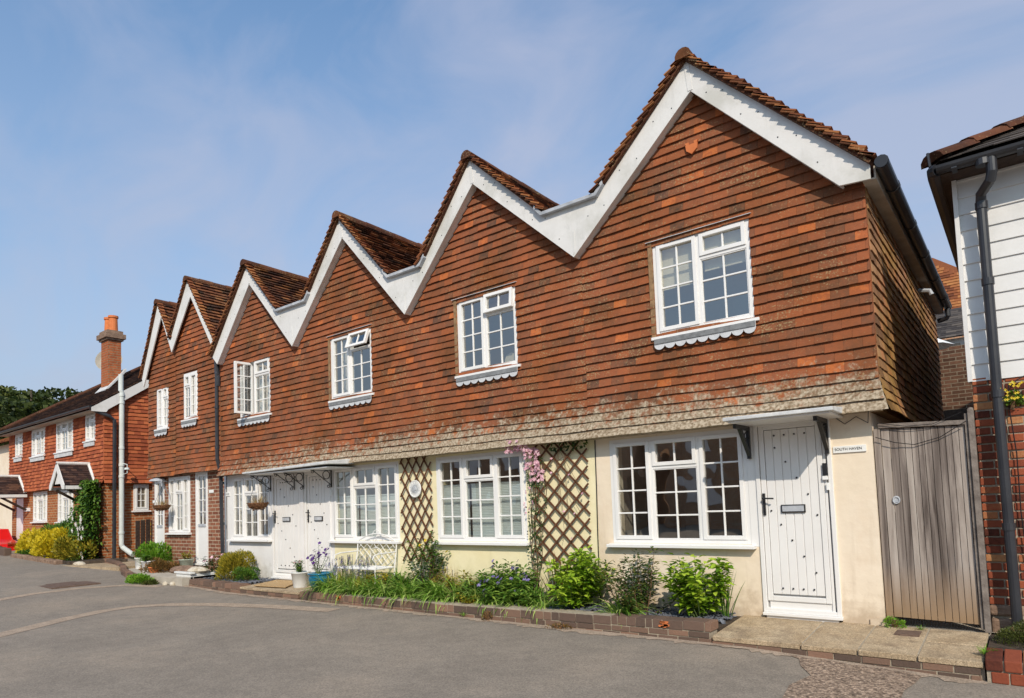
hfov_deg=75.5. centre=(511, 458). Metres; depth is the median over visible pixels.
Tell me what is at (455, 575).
dry grass
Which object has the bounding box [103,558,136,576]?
kerb wall
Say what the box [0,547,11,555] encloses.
kerb wall
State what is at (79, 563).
stone
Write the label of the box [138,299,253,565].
cottage
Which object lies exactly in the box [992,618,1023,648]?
mossy bush
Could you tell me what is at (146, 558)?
pot plant
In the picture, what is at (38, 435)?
window
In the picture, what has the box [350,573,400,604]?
strap plant
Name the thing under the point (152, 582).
ground cover plant
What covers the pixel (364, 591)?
strap plant
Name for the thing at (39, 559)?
kerb wall
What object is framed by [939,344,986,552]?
brick outbuilding
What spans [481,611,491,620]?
weed
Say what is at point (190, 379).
window
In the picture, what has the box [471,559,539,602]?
bluebell plant
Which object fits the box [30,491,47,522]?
window
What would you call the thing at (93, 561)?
front garden soil
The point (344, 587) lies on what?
strap plant
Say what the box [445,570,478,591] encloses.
leafy plant
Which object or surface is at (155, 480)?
basket bracket
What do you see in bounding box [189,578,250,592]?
kerb wall
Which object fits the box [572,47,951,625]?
cottage
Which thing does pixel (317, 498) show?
door
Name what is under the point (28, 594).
road strip
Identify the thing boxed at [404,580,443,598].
leafy plant
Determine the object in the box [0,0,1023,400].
sky
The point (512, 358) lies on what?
window
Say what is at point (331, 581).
strap plant
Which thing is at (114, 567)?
paved path
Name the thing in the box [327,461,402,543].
window
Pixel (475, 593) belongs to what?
strap plant
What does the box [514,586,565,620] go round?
strap plant
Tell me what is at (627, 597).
rose bush
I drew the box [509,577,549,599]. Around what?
grass tuft
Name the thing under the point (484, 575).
leafy plant
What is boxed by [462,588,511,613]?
strap plant
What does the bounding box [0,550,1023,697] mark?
road
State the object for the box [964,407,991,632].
gate post
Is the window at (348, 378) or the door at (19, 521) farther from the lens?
the door at (19, 521)
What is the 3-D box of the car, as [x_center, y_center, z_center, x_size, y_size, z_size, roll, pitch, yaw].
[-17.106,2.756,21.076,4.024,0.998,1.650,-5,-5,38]
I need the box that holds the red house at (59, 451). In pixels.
[0,315,151,558]
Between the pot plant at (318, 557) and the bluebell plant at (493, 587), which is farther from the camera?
the pot plant at (318, 557)
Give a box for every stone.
[73,561,85,564]
[170,565,194,573]
[187,566,208,573]
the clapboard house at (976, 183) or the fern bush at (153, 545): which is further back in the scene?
the fern bush at (153, 545)
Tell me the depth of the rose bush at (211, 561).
12.76 m
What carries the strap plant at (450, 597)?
on the flower bed soil at (721, 626)
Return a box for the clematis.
[504,440,587,589]
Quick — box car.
[0,528,17,550]
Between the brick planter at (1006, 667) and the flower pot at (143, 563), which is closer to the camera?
the brick planter at (1006, 667)
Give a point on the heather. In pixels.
(158, 563)
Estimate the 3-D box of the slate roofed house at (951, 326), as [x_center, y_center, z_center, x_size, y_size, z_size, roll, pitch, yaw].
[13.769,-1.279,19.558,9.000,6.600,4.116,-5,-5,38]
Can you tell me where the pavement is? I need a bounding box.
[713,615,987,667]
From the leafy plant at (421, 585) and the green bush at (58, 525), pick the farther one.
the green bush at (58, 525)
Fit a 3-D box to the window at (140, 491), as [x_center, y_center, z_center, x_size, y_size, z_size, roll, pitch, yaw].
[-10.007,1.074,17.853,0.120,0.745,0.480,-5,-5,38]
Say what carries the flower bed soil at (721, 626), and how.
on the road
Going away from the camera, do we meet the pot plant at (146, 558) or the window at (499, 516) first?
the window at (499, 516)
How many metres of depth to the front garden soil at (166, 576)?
12.63 m
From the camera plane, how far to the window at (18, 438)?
21.30 m
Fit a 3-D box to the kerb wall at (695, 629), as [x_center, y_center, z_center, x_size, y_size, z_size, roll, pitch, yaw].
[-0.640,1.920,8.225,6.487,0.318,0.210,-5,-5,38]
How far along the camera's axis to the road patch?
4.89 m
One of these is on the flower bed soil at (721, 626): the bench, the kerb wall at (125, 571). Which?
the bench
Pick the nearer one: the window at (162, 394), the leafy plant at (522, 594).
the leafy plant at (522, 594)
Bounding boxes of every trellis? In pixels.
[399,456,432,561]
[532,441,591,564]
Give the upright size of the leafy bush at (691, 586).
0.697 m
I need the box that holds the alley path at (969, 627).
[889,549,995,639]
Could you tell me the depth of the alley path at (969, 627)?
6.08 m
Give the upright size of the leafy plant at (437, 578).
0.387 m
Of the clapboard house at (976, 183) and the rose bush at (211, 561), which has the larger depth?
the rose bush at (211, 561)
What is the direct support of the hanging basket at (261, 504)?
hanging from the cottage at (261, 410)
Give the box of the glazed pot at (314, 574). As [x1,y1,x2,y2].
[307,571,333,589]
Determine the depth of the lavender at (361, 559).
10.19 m
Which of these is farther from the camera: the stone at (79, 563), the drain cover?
the stone at (79, 563)
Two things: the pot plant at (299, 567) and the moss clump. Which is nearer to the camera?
the moss clump
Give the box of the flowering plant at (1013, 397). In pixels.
[1000,380,1023,409]
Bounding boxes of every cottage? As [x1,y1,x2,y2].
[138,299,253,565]
[167,275,253,569]
[207,259,369,579]
[271,150,604,604]
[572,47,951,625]
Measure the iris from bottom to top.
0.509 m
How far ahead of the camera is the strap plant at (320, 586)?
9.99 m
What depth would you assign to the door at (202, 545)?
13.98 m
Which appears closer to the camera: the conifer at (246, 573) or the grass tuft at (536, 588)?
the grass tuft at (536, 588)
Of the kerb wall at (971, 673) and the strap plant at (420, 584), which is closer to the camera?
the kerb wall at (971, 673)
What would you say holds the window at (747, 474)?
in the cottage at (766, 300)
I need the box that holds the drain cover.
[894,630,921,636]
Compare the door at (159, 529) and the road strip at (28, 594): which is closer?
the road strip at (28, 594)
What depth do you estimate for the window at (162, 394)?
14.95 m
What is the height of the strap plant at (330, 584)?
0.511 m
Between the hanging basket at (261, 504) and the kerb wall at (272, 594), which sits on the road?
the kerb wall at (272, 594)
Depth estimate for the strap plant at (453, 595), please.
8.51 m
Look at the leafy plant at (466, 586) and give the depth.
8.45 m
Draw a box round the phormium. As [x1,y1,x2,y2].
[533,551,570,601]
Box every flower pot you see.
[134,557,141,568]
[141,560,154,571]
[148,567,157,572]
[178,558,193,565]
[291,571,310,587]
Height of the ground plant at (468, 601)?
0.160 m
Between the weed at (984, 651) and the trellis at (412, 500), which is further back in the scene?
the trellis at (412, 500)
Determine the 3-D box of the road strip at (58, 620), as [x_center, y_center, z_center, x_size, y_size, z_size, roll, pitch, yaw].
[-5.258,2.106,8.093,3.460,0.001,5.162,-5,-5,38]
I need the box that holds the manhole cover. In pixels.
[40,581,100,588]
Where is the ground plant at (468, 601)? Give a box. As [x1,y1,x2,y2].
[455,592,482,603]
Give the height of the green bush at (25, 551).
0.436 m
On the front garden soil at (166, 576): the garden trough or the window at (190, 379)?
the garden trough
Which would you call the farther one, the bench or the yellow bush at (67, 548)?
the yellow bush at (67, 548)
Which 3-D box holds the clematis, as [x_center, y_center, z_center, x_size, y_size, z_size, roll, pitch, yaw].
[0.438,0.741,8.216,1.215,2.066,0.174,-5,-5,38]
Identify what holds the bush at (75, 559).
on the front garden soil at (93, 561)
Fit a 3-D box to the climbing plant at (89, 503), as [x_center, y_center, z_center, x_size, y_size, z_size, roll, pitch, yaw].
[-11.186,1.637,17.147,1.583,2.173,0.592,-5,-5,38]
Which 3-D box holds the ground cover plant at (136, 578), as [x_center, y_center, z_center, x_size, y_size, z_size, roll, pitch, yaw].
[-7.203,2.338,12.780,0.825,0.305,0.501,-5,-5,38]
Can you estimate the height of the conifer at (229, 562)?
0.642 m
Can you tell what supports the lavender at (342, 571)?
on the flower bed soil at (721, 626)
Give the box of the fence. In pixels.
[135,519,151,557]
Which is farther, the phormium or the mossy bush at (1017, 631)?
the phormium
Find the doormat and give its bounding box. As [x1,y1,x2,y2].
[254,580,292,587]
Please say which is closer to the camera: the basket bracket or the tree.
the basket bracket
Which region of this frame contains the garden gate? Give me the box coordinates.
[873,420,979,630]
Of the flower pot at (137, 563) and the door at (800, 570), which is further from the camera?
the flower pot at (137, 563)
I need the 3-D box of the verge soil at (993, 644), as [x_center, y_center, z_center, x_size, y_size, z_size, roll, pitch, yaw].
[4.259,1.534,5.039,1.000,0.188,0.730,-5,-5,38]
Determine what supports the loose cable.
attached to the garden gate
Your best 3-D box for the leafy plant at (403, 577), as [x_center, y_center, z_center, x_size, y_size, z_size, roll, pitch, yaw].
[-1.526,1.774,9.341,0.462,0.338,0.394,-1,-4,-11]
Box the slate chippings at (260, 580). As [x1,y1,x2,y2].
[204,575,278,583]
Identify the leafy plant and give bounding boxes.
[359,572,394,585]
[387,571,417,589]
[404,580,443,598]
[429,568,457,584]
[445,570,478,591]
[459,574,490,599]
[469,570,501,586]
[511,586,553,606]
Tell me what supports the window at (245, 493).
in the cottage at (261, 410)
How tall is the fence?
1.040 m
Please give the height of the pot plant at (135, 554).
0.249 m
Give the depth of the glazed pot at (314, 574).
10.25 m
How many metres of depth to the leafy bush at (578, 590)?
7.42 m
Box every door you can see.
[16,498,22,539]
[155,479,164,556]
[193,471,208,565]
[271,473,300,579]
[304,471,331,571]
[753,419,843,622]
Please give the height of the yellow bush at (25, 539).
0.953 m
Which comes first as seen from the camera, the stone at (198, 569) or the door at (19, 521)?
the stone at (198, 569)
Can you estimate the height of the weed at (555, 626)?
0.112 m
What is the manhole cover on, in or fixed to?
on the road
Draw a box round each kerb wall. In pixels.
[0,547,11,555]
[10,553,62,564]
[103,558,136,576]
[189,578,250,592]
[240,589,299,599]
[300,590,717,642]
[712,641,981,680]
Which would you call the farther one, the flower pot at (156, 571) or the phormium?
the flower pot at (156, 571)
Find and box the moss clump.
[882,615,907,628]
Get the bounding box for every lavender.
[325,561,353,593]
[329,556,357,578]
[344,560,376,594]
[355,554,374,581]
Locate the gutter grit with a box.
[184,585,987,683]
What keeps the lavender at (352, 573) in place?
on the flower bed soil at (721, 626)
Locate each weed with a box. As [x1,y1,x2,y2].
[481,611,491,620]
[545,623,571,629]
[977,644,996,654]
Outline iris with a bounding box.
[716,574,744,619]
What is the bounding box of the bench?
[333,529,396,594]
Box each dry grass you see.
[429,577,475,602]
[442,566,470,587]
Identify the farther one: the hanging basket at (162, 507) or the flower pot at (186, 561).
the hanging basket at (162, 507)
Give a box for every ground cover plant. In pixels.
[125,572,153,583]
[140,578,158,584]
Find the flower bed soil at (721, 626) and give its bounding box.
[318,590,741,632]
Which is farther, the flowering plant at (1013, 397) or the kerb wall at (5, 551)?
the kerb wall at (5, 551)
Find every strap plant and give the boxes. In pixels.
[299,570,348,602]
[314,568,354,592]
[314,571,356,600]
[324,570,381,604]
[338,579,386,602]
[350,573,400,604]
[370,572,423,607]
[375,573,416,598]
[396,575,447,599]
[404,575,463,609]
[426,574,477,610]
[429,581,465,608]
[443,577,502,613]
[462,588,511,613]
[491,588,534,617]
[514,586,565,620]
[583,591,652,625]
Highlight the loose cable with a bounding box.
[875,412,965,444]
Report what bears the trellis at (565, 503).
attached to the cottage at (462, 364)
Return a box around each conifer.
[214,548,255,580]
[231,566,260,581]
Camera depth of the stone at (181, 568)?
13.21 m
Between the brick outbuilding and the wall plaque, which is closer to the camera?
the wall plaque
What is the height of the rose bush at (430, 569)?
0.902 m
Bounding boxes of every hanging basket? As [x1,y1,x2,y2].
[152,486,170,510]
[246,476,268,510]
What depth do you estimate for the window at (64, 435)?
18.97 m
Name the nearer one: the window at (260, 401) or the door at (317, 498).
the door at (317, 498)
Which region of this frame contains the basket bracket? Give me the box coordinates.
[149,478,167,493]
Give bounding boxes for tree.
[0,385,82,445]
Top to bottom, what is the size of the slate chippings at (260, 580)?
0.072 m
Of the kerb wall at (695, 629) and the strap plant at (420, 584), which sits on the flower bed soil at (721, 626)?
the strap plant at (420, 584)
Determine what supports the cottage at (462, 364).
on the road
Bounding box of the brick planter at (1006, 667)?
[985,647,1023,686]
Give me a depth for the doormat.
11.08 m
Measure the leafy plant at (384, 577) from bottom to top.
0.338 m
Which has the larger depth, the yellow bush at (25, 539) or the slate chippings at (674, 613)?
the yellow bush at (25, 539)
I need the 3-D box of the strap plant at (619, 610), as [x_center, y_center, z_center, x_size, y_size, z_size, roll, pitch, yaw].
[1.148,1.613,7.054,0.873,0.464,0.774,-5,-5,38]
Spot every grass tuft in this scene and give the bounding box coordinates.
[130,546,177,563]
[383,568,413,582]
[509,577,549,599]
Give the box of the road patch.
[782,655,920,697]
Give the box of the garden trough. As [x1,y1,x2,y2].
[174,571,214,578]
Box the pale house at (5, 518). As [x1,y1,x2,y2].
[0,438,11,535]
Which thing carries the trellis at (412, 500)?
attached to the cottage at (462, 364)
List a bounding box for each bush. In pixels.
[13,525,45,552]
[15,549,32,555]
[29,526,70,559]
[40,520,73,555]
[50,530,98,560]
[65,557,79,560]
[135,540,172,561]
[202,552,225,571]
[403,531,450,583]
[543,544,614,609]
[586,546,683,613]
[655,552,734,617]
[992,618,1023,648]
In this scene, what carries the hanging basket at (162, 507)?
hanging from the basket bracket
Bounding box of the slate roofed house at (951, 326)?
[935,307,964,345]
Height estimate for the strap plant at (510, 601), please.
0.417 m
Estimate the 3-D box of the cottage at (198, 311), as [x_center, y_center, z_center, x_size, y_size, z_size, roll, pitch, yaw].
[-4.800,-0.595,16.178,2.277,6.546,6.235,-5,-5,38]
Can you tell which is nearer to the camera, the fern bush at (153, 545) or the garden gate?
the garden gate
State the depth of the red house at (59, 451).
18.01 m
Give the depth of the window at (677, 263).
7.12 m
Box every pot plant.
[132,549,147,557]
[139,554,151,560]
[181,550,194,558]
[291,558,303,571]
[306,541,329,573]
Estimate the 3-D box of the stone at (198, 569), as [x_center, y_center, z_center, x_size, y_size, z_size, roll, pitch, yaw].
[-6.003,2.134,12.666,0.610,0.138,0.331,-5,-5,38]
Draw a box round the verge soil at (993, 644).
[988,633,1023,655]
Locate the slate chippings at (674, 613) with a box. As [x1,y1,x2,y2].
[501,599,736,623]
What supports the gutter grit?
on the road
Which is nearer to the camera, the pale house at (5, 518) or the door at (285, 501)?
the door at (285, 501)
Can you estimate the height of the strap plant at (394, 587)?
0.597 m
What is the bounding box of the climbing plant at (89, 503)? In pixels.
[64,479,102,559]
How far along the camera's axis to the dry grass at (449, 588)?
8.58 m
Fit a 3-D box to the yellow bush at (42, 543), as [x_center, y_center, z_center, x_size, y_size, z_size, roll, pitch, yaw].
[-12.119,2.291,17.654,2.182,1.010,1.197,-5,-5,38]
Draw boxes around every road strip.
[0,584,161,600]
[0,603,340,636]
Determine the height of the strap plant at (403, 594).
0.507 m
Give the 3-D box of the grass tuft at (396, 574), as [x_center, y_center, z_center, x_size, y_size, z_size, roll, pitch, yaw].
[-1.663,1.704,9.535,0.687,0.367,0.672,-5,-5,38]
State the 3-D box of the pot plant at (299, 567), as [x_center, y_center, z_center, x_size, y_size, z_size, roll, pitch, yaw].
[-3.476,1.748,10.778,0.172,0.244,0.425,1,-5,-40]
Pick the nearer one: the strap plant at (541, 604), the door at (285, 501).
the strap plant at (541, 604)
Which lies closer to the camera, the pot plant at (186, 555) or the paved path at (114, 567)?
the pot plant at (186, 555)
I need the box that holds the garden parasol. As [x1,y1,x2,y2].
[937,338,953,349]
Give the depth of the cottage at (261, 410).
12.31 m
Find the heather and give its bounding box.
[139,556,180,572]
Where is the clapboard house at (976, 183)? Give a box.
[921,115,1023,632]
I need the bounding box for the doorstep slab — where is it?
[240,581,312,594]
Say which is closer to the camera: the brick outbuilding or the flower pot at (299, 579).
the flower pot at (299, 579)
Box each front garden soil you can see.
[61,558,127,564]
[129,568,230,585]
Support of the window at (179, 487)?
in the cottage at (173, 526)
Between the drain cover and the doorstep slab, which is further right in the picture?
the drain cover
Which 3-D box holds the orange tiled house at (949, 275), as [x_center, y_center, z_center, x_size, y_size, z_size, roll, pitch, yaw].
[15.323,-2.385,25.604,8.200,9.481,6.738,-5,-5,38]
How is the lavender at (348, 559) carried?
on the flower bed soil at (721, 626)
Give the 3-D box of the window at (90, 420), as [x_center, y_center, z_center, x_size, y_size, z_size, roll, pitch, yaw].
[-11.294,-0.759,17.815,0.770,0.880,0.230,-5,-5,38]
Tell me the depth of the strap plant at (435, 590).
8.57 m
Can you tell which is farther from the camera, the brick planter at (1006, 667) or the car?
the car
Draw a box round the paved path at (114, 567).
[62,561,134,570]
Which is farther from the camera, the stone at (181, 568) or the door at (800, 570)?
the stone at (181, 568)
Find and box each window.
[12,433,22,461]
[29,427,45,461]
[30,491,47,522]
[53,419,73,457]
[54,490,72,522]
[82,413,95,446]
[131,484,150,511]
[154,387,168,436]
[164,475,191,534]
[181,371,197,427]
[227,476,271,541]
[234,357,271,426]
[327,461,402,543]
[328,324,373,409]
[432,450,530,545]
[451,281,520,385]
[606,426,759,548]
[645,212,759,349]
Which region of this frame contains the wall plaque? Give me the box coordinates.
[409,480,420,496]
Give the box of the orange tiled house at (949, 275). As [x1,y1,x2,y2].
[932,258,963,339]

